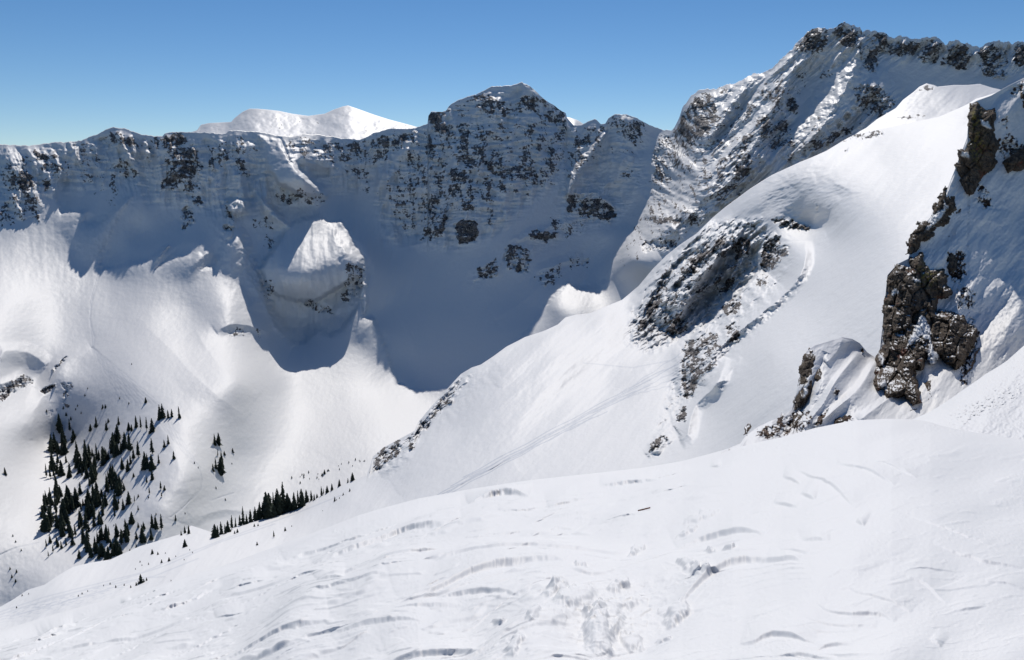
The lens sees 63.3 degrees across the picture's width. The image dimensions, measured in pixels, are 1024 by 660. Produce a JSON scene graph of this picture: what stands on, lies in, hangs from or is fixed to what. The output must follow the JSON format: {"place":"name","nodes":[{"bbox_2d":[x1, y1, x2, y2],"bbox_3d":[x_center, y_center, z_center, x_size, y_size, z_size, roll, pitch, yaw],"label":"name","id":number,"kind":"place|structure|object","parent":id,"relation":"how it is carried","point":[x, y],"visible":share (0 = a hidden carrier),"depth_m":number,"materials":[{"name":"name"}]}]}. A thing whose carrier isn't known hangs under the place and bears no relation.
{"place":"outdoors","nodes":[
{"label":"outdoors","id":0,"kind":"place"},
{"bbox_2d":[193,106,416,139],"bbox_3d":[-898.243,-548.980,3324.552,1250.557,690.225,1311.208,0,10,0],"label":"mountain","id":1,"kind":"structure","parent":0,"point":[348,122],"depth_m":3146.95,"materials":[{"name":"white snow"}]},
{"bbox_2d":[0,93,993,629],"bbox_3d":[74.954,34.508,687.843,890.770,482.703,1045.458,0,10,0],"label":"mountain flank","id":2,"kind":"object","parent":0,"point":[712,331],"visible":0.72,"depth_m":570.24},
{"bbox_2d":[211,524,218,537],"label":"conifer tree","id":3,"kind":"object","parent":2,"relation":"on","point":[214,534],"visible":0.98,"depth_m":541.53,"materials":[{"name":"green plant"}]},
{"bbox_2d":[226,520,230,531],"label":"conifer tree","id":4,"kind":"object","parent":2,"relation":"on","point":[228,529],"visible":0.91,"depth_m":561.07,"materials":[{"name":"green plant"}]},
{"bbox_2d":[241,506,245,524],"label":"conifer tree","id":5,"kind":"object","parent":2,"relation":"on","point":[243,520],"visible":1,"depth_m":592.51,"materials":[{"name":"green plant"}]},
{"bbox_2d":[248,510,252,522],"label":"conifer tree","id":6,"kind":"object","parent":2,"relation":"on","point":[250,519],"visible":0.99,"depth_m":602.29,"materials":[{"name":"green plant"}]},
{"bbox_2d":[253,507,257,520],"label":"conifer tree","id":7,"kind":"object","parent":2,"relation":"on","point":[255,517],"visible":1,"depth_m":607.85,"materials":[{"name":"green plant"}]},
{"bbox_2d":[257,502,262,518],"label":"conifer tree","id":8,"kind":"object","parent":2,"relation":"on","point":[259,508],"visible":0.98,"depth_m":613.10,"materials":[{"name":"green plant"}]},
{"bbox_2d":[260,492,273,518],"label":"conifer tree","id":9,"kind":"object","parent":2,"relation":"on","point":[266,513],"visible":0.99,"depth_m":612.75,"materials":[{"name":"green plant"}]},
{"bbox_2d":[267,493,276,516],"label":"conifer tree","id":10,"kind":"object","parent":2,"relation":"on","point":[274,512],"visible":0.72,"depth_m":618.01,"materials":[{"name":"green plant"}]},
{"bbox_2d":[274,489,283,515],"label":"conifer tree","id":11,"kind":"object","parent":2,"relation":"on","point":[277,505],"visible":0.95,"depth_m":624.63,"materials":[{"name":"green plant"}]},
{"bbox_2d":[280,482,285,512],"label":"conifer tree","id":12,"kind":"object","parent":2,"relation":"on","point":[282,494],"visible":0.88,"depth_m":633.07,"materials":[{"name":"green plant"}]},
{"bbox_2d":[282,493,289,512],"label":"conifer tree","id":13,"kind":"object","parent":2,"relation":"on","point":[286,502],"visible":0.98,"depth_m":633.68,"materials":[{"name":"green plant"}]},
{"bbox_2d":[291,492,297,510],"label":"conifer tree","id":14,"kind":"object","parent":2,"relation":"on","point":[294,505],"visible":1,"depth_m":632.94,"materials":[{"name":"green plant"}]},
{"bbox_2d":[298,489,305,508],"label":"conifer tree","id":15,"kind":"object","parent":2,"relation":"on","point":[302,503],"visible":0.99,"depth_m":635.06,"materials":[{"name":"green plant"}]},
{"bbox_2d":[304,491,308,502],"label":"conifer tree","id":16,"kind":"object","parent":2,"relation":"on","point":[306,498],"visible":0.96,"depth_m":648.23,"materials":[{"name":"green plant"}]},
{"bbox_2d":[0,22,1023,606],"bbox_3d":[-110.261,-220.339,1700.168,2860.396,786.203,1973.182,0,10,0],"label":"mountain","id":17,"kind":"structure","parent":0,"point":[272,310],"depth_m":1697.72,"materials":[{"name":"white snow"}]},
{"bbox_2d":[39,511,50,532],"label":"conifer tree","id":18,"kind":"object","parent":17,"relation":"on","point":[44,527],"visible":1,"depth_m":984.89,"materials":[{"name":"green plant"}]},
{"bbox_2d":[42,494,47,511],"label":"conifer tree","id":19,"kind":"object","parent":17,"relation":"on","point":[44,506],"visible":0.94,"depth_m":1030.23,"materials":[{"name":"green plant"}]},
{"bbox_2d":[47,506,53,522],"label":"conifer tree","id":20,"kind":"object","parent":17,"relation":"on","point":[49,513],"visible":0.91,"depth_m":1004.21,"materials":[{"name":"green plant"}]},
{"bbox_2d":[47,434,54,451],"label":"conifer tree","id":21,"kind":"object","parent":17,"relation":"on","point":[52,444],"visible":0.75,"depth_m":1236.62,"materials":[{"name":"green plant"}]},
{"bbox_2d":[48,487,53,506],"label":"conifer tree","id":22,"kind":"object","parent":17,"relation":"on","point":[50,496],"visible":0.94,"depth_m":1045.49,"materials":[{"name":"green plant"}]},
{"bbox_2d":[48,453,55,470],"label":"conifer tree","id":23,"kind":"object","parent":17,"relation":"on","point":[51,462],"visible":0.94,"depth_m":1166.08,"materials":[{"name":"green plant"}]},
{"bbox_2d":[54,512,58,528],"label":"conifer tree","id":24,"kind":"object","parent":17,"relation":"on","point":[56,522],"visible":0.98,"depth_m":995.51,"materials":[{"name":"green plant"}]},
{"bbox_2d":[56,441,59,454],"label":"conifer tree","id":25,"kind":"object","parent":17,"relation":"on","point":[57,447],"visible":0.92,"depth_m":1232.91,"materials":[{"name":"green plant"}]},
{"bbox_2d":[55,414,62,430],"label":"conifer tree","id":26,"kind":"object","parent":17,"relation":"on","point":[58,419],"visible":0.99,"depth_m":1284.31,"materials":[{"name":"green plant"}]},
{"bbox_2d":[57,460,65,476],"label":"conifer tree","id":27,"kind":"object","parent":17,"relation":"on","point":[61,471],"visible":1,"depth_m":1151.20,"materials":[{"name":"green plant"}]},
{"bbox_2d":[59,427,63,445],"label":"conifer tree","id":28,"kind":"object","parent":17,"relation":"on","point":[61,436],"visible":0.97,"depth_m":1254.61,"materials":[{"name":"green plant"}]},
{"bbox_2d":[59,521,65,537],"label":"conifer tree","id":29,"kind":"object","parent":17,"relation":"on","point":[62,533],"visible":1,"depth_m":980.10,"materials":[{"name":"green plant"}]},
{"bbox_2d":[58,512,66,530],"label":"conifer tree","id":30,"kind":"object","parent":17,"relation":"on","point":[63,521],"visible":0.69,"depth_m":992.03,"materials":[{"name":"green plant"}]},
{"bbox_2d":[61,499,68,519],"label":"conifer tree","id":31,"kind":"object","parent":17,"relation":"on","point":[63,508],"visible":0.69,"depth_m":1019.03,"materials":[{"name":"green plant"}]},
{"bbox_2d":[62,439,67,453],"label":"conifer tree","id":32,"kind":"object","parent":17,"relation":"on","point":[65,448],"visible":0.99,"depth_m":1231.83,"materials":[{"name":"green plant"}]},
{"bbox_2d":[63,494,70,511],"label":"conifer tree","id":33,"kind":"object","parent":17,"relation":"on","point":[65,498],"visible":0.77,"depth_m":1037.47,"materials":[{"name":"green plant"}]},
{"bbox_2d":[64,509,70,523],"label":"conifer tree","id":34,"kind":"object","parent":17,"relation":"on","point":[66,517],"visible":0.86,"depth_m":1010.86,"materials":[{"name":"green plant"}]},
{"bbox_2d":[67,488,71,501],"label":"conifer tree","id":35,"kind":"object","parent":17,"relation":"on","point":[69,495],"visible":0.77,"depth_m":1065.68,"materials":[{"name":"green plant"}]},
{"bbox_2d":[68,463,72,477],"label":"conifer tree","id":36,"kind":"object","parent":17,"relation":"on","point":[70,472],"visible":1,"depth_m":1143.99,"materials":[{"name":"green plant"}]},
{"bbox_2d":[68,523,73,537],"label":"conifer tree","id":37,"kind":"object","parent":17,"relation":"on","point":[70,531],"visible":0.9,"depth_m":979.10,"materials":[{"name":"green plant"}]},
{"bbox_2d":[70,496,74,511],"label":"conifer tree","id":38,"kind":"object","parent":17,"relation":"on","point":[72,508],"visible":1,"depth_m":1037.64,"materials":[{"name":"green plant"}]},
{"bbox_2d":[70,533,75,545],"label":"conifer tree","id":39,"kind":"object","parent":17,"relation":"on","point":[72,542],"visible":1,"depth_m":963.73,"materials":[{"name":"green plant"}]},
{"bbox_2d":[73,455,77,468],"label":"conifer tree","id":40,"kind":"object","parent":17,"relation":"on","point":[75,464],"visible":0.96,"depth_m":1172.11,"materials":[{"name":"green plant"}]},
{"bbox_2d":[72,487,81,507],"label":"conifer tree","id":41,"kind":"object","parent":17,"relation":"on","point":[76,498],"visible":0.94,"depth_m":1050.02,"materials":[{"name":"green plant"}]},
{"bbox_2d":[81,525,84,543],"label":"conifer tree","id":42,"kind":"object","parent":17,"relation":"on","point":[82,535],"visible":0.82,"depth_m":967.54,"materials":[{"name":"green plant"}]},
{"bbox_2d":[82,510,88,528],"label":"conifer tree","id":43,"kind":"object","parent":17,"relation":"on","point":[85,524],"visible":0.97,"depth_m":998.74,"materials":[{"name":"green plant"}]},
{"bbox_2d":[82,454,88,470],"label":"conifer tree","id":44,"kind":"object","parent":17,"relation":"on","point":[84,460],"visible":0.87,"depth_m":1159.84,"materials":[{"name":"green plant"}]},
{"bbox_2d":[83,464,88,478],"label":"conifer tree","id":45,"kind":"object","parent":17,"relation":"on","point":[86,473],"visible":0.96,"depth_m":1130.23,"materials":[{"name":"green plant"}]},
{"bbox_2d":[82,446,91,462],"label":"conifer tree","id":46,"kind":"object","parent":17,"relation":"on","point":[85,452],"visible":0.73,"depth_m":1168.49,"materials":[{"name":"green plant"}]},
{"bbox_2d":[83,529,91,547],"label":"conifer tree","id":47,"kind":"object","parent":17,"relation":"on","point":[87,535],"visible":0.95,"depth_m":957.23,"materials":[{"name":"green plant"}]},
{"bbox_2d":[84,488,90,505],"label":"conifer tree","id":48,"kind":"object","parent":17,"relation":"on","point":[88,496],"visible":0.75,"depth_m":1054.61,"materials":[{"name":"green plant"}]},
{"bbox_2d":[85,537,89,552],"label":"conifer tree","id":49,"kind":"object","parent":17,"relation":"on","point":[87,547],"visible":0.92,"depth_m":950.27,"materials":[{"name":"green plant"}]},
{"bbox_2d":[86,499,92,517],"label":"conifer tree","id":50,"kind":"object","parent":17,"relation":"on","point":[89,510],"visible":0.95,"depth_m":1022.62,"materials":[{"name":"green plant"}]},
{"bbox_2d":[88,546,93,557],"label":"conifer tree","id":51,"kind":"object","parent":17,"relation":"on","point":[90,554],"visible":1,"depth_m":940.36,"materials":[{"name":"green plant"}]},
{"bbox_2d":[89,463,95,484],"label":"conifer tree","id":52,"kind":"object","parent":17,"relation":"on","point":[92,477],"visible":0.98,"depth_m":1108.99,"materials":[{"name":"green plant"}]},
{"bbox_2d":[93,489,99,507],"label":"conifer tree","id":53,"kind":"object","parent":17,"relation":"on","point":[96,503],"visible":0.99,"depth_m":1042.09,"materials":[{"name":"green plant"}]},
{"bbox_2d":[94,542,98,554],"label":"conifer tree","id":54,"kind":"object","parent":17,"relation":"on","point":[96,548],"visible":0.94,"depth_m":946.56,"materials":[{"name":"green plant"}]},
{"bbox_2d":[94,481,99,497],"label":"conifer tree","id":55,"kind":"object","parent":17,"relation":"on","point":[96,487],"visible":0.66,"depth_m":1066.83,"materials":[{"name":"green plant"}]},
{"bbox_2d":[97,543,103,556],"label":"conifer tree","id":56,"kind":"object","parent":17,"relation":"on","point":[100,549],"visible":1,"depth_m":941.11,"materials":[{"name":"green plant"}]},
{"bbox_2d":[98,527,102,540],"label":"conifer tree","id":57,"kind":"object","parent":17,"relation":"on","point":[99,535],"visible":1,"depth_m":967.90,"materials":[{"name":"green plant"}]},
{"bbox_2d":[99,446,105,465],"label":"conifer tree","id":58,"kind":"object","parent":17,"relation":"on","point":[103,460],"visible":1,"depth_m":1148.85,"materials":[{"name":"green plant"}]},
{"bbox_2d":[103,491,107,506],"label":"conifer tree","id":59,"kind":"object","parent":17,"relation":"on","point":[105,501],"visible":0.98,"depth_m":1037.84,"materials":[{"name":"green plant"}]},
{"bbox_2d":[102,524,109,540],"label":"conifer tree","id":60,"kind":"object","parent":17,"relation":"on","point":[105,533],"visible":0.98,"depth_m":968.13,"materials":[{"name":"green plant"}]},
{"bbox_2d":[106,546,111,559],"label":"conifer tree","id":61,"kind":"object","parent":17,"relation":"on","point":[109,555],"visible":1,"depth_m":938.74,"materials":[{"name":"green plant"}]},
{"bbox_2d":[109,439,115,453],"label":"conifer tree","id":62,"kind":"object","parent":17,"relation":"on","point":[111,448],"visible":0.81,"depth_m":1164.60,"materials":[{"name":"green plant"}]},
{"bbox_2d":[112,443,116,457],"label":"conifer tree","id":63,"kind":"object","parent":17,"relation":"on","point":[114,453],"visible":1,"depth_m":1151.24,"materials":[{"name":"green plant"}]},
{"bbox_2d":[114,498,118,510],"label":"conifer tree","id":64,"kind":"object","parent":17,"relation":"on","point":[116,505],"visible":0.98,"depth_m":1021.65,"materials":[{"name":"green plant"}]},
{"bbox_2d":[114,524,119,537],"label":"conifer tree","id":65,"kind":"object","parent":17,"relation":"on","point":[116,533],"visible":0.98,"depth_m":971.56,"materials":[{"name":"green plant"}]},
{"bbox_2d":[114,424,120,441],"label":"conifer tree","id":66,"kind":"object","parent":17,"relation":"on","point":[117,434],"visible":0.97,"depth_m":1187.16,"materials":[{"name":"green plant"}]},
{"bbox_2d":[115,442,119,455],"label":"conifer tree","id":67,"kind":"object","parent":17,"relation":"on","point":[117,450],"visible":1,"depth_m":1152.74,"materials":[{"name":"green plant"}]},
{"bbox_2d":[115,480,122,496],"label":"conifer tree","id":68,"kind":"object","parent":17,"relation":"on","point":[118,494],"visible":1,"depth_m":1051.23,"materials":[{"name":"green plant"}]},
{"bbox_2d":[119,529,123,544],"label":"conifer tree","id":69,"kind":"object","parent":17,"relation":"on","point":[121,538],"visible":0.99,"depth_m":957.79,"materials":[{"name":"green plant"}]},
{"bbox_2d":[119,457,124,469],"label":"conifer tree","id":70,"kind":"object","parent":17,"relation":"on","point":[122,467],"visible":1,"depth_m":1111.18,"materials":[{"name":"green plant"}]},
{"bbox_2d":[122,432,127,450],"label":"conifer tree","id":71,"kind":"object","parent":17,"relation":"on","point":[124,444],"visible":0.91,"depth_m":1157.33,"materials":[{"name":"green plant"}]},
{"bbox_2d":[123,520,129,536],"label":"conifer tree","id":72,"kind":"object","parent":17,"relation":"on","point":[125,524],"visible":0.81,"depth_m":970.98,"materials":[{"name":"green plant"}]},
{"bbox_2d":[124,527,129,542],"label":"conifer tree","id":73,"kind":"object","parent":17,"relation":"on","point":[126,539],"visible":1,"depth_m":962.61,"materials":[{"name":"green plant"}]},
{"bbox_2d":[125,459,129,471],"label":"conifer tree","id":74,"kind":"object","parent":17,"relation":"on","point":[127,466],"visible":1,"depth_m":1100.63,"materials":[{"name":"green plant"}]},
{"bbox_2d":[125,491,131,504],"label":"conifer tree","id":75,"kind":"object","parent":17,"relation":"on","point":[128,499],"visible":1,"depth_m":1025.01,"materials":[{"name":"green plant"}]},
{"bbox_2d":[126,432,132,450],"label":"conifer tree","id":76,"kind":"object","parent":17,"relation":"on","point":[129,446],"visible":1,"depth_m":1146.72,"materials":[{"name":"green plant"}]},
{"bbox_2d":[128,512,135,524],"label":"conifer tree","id":77,"kind":"object","parent":17,"relation":"on","point":[132,521],"visible":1,"depth_m":989.44,"materials":[{"name":"green plant"}]},
{"bbox_2d":[135,441,139,456],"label":"conifer tree","id":78,"kind":"object","parent":17,"relation":"on","point":[137,450],"visible":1,"depth_m":1120.62,"materials":[{"name":"green plant"}]},
{"bbox_2d":[139,525,146,543],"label":"conifer tree","id":79,"kind":"object","parent":17,"relation":"on","point":[142,538],"visible":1,"depth_m":963.55,"materials":[{"name":"green plant"}]},
{"bbox_2d":[141,453,146,470],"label":"conifer tree","id":80,"kind":"object","parent":17,"relation":"on","point":[143,462],"visible":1,"depth_m":1086.13,"materials":[{"name":"green plant"}]},
{"bbox_2d":[148,418,154,433],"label":"conifer tree","id":81,"kind":"object","parent":17,"relation":"on","point":[152,428],"visible":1,"depth_m":1170.78,"materials":[{"name":"green plant"}]},
{"bbox_2d":[148,454,156,471],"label":"conifer tree","id":82,"kind":"object","parent":17,"relation":"on","point":[151,465],"visible":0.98,"depth_m":1081.55,"materials":[{"name":"green plant"}]},
{"bbox_2d":[150,439,154,453],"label":"conifer tree","id":83,"kind":"object","parent":17,"relation":"on","point":[151,447],"visible":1,"depth_m":1117.52,"materials":[{"name":"green plant"}]},
{"bbox_2d":[154,516,158,529],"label":"conifer tree","id":84,"kind":"object","parent":17,"relation":"on","point":[156,526],"visible":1,"depth_m":985.35,"materials":[{"name":"green plant"}]},
{"bbox_2d":[157,407,161,420],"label":"conifer tree","id":85,"kind":"object","parent":17,"relation":"on","point":[159,415],"visible":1,"depth_m":1199.62,"materials":[{"name":"green plant"}]},
{"bbox_2d":[160,403,165,418],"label":"conifer tree","id":86,"kind":"object","parent":17,"relation":"on","point":[162,413],"visible":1,"depth_m":1202.61,"materials":[{"name":"green plant"}]},
{"bbox_2d":[216,433,222,445],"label":"conifer tree","id":87,"kind":"object","parent":17,"relation":"on","point":[218,439],"visible":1,"depth_m":1211.09,"materials":[{"name":"green plant"}]},
{"bbox_2d":[217,457,226,475],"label":"conifer tree","id":88,"kind":"object","parent":17,"relation":"on","point":[221,471],"visible":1,"depth_m":1167.45,"materials":[{"name":"green plant"}]},
{"bbox_2d":[0,419,1023,659],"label":"snow ground","id":89,"kind":"structure","parent":0,"point":[887,539],"depth_m":13.59,"materials":[{"name":"white snow"}]},
{"bbox_2d":[0,0,1023,145],"label":"sky","id":90,"kind":"structure","parent":0,"point":[71,70],"materials":[{"name":"blue"}]},
{"bbox_2d":[567,117,582,124],"bbox_3d":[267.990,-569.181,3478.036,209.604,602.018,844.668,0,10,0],"label":"mountain","id":91,"kind":"structure","parent":0,"point":[574,121],"depth_m":3190.77,"materials":[{"name":"white snow"}]},
{"bbox_2d":[721,78,1023,453],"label":"snow face","id":92,"kind":"object","parent":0,"point":[985,244],"visible":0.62,"depth_m":96.92},
{"bbox_2d":[744,422,750,434],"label":"rock outcrop","id":93,"kind":"object","parent":92,"relation":"on","point":[747,428],"visible":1,"depth_m":71.96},
{"bbox_2d":[792,410,802,426],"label":"rock outcrop","id":94,"kind":"object","parent":92,"relation":"on","point":[798,415],"visible":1,"depth_m":76.09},
{"bbox_2d":[793,348,814,409],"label":"rock fin","id":95,"kind":"object","parent":92,"relation":"on","point":[805,367],"visible":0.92,"depth_m":80.89,"materials":[{"name":"grey stone"}]},
{"bbox_2d":[814,369,821,381],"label":"rock outcrop","id":96,"kind":"object","parent":92,"relation":"on","point":[817,376],"visible":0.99,"depth_m":81.07,"materials":[{"name":"grey stone"}]},
{"bbox_2d":[834,415,849,423],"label":"rock outcrop","id":97,"kind":"object","parent":92,"relation":"on","point":[840,419],"visible":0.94,"depth_m":72.92,"materials":[{"name":"grey stone"}]},
{"bbox_2d":[873,252,978,405],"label":"rock buttress","id":98,"kind":"object","parent":92,"relation":"on","point":[919,328],"visible":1,"depth_m":90.74,"materials":[{"name":"grey stone"}]},
{"bbox_2d":[923,380,931,399],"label":"rock outcrop","id":99,"kind":"object","parent":92,"relation":"on","point":[928,385],"visible":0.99,"depth_m":81.80,"materials":[{"name":"grey stone"}]},
{"bbox_2d":[905,186,960,254],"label":"rock rib","id":100,"kind":"object","parent":92,"relation":"on","point":[945,209],"visible":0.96,"depth_m":104.99,"materials":[{"name":"grey stone"}]},
{"bbox_2d":[947,254,957,273],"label":"rock outcrop","id":101,"kind":"object","parent":92,"relation":"on","point":[952,260],"visible":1,"depth_m":101.50,"materials":[{"name":"grey stone"}]},
{"bbox_2d":[964,348,979,380],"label":"rock splinter","id":102,"kind":"object","parent":92,"relation":"on","point":[972,362],"visible":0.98,"depth_m":88.39,"materials":[{"name":"grey stone"}]},
{"bbox_2d":[954,102,1000,196],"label":"rock tower","id":103,"kind":"structure","parent":92,"relation":"on","point":[978,161],"depth_m":110.22,"materials":[{"name":"grey stone"}]},
{"bbox_2d":[1002,145,1023,172],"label":"rock block","id":104,"kind":"object","parent":92,"relation":"on","point":[1013,160],"visible":1,"depth_m":110.10,"materials":[{"name":"grey stone"}]},
{"bbox_2d":[855,83,999,134],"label":"snow dome","id":105,"kind":"structure","parent":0,"point":[925,101],"depth_m":1060.78,"materials":[{"name":"white snow"}]},
{"bbox_2d":[913,346,1023,438],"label":"snow bank","id":106,"kind":"structure","parent":0,"point":[991,402],"depth_m":55.77,"materials":[{"name":"white snow"}]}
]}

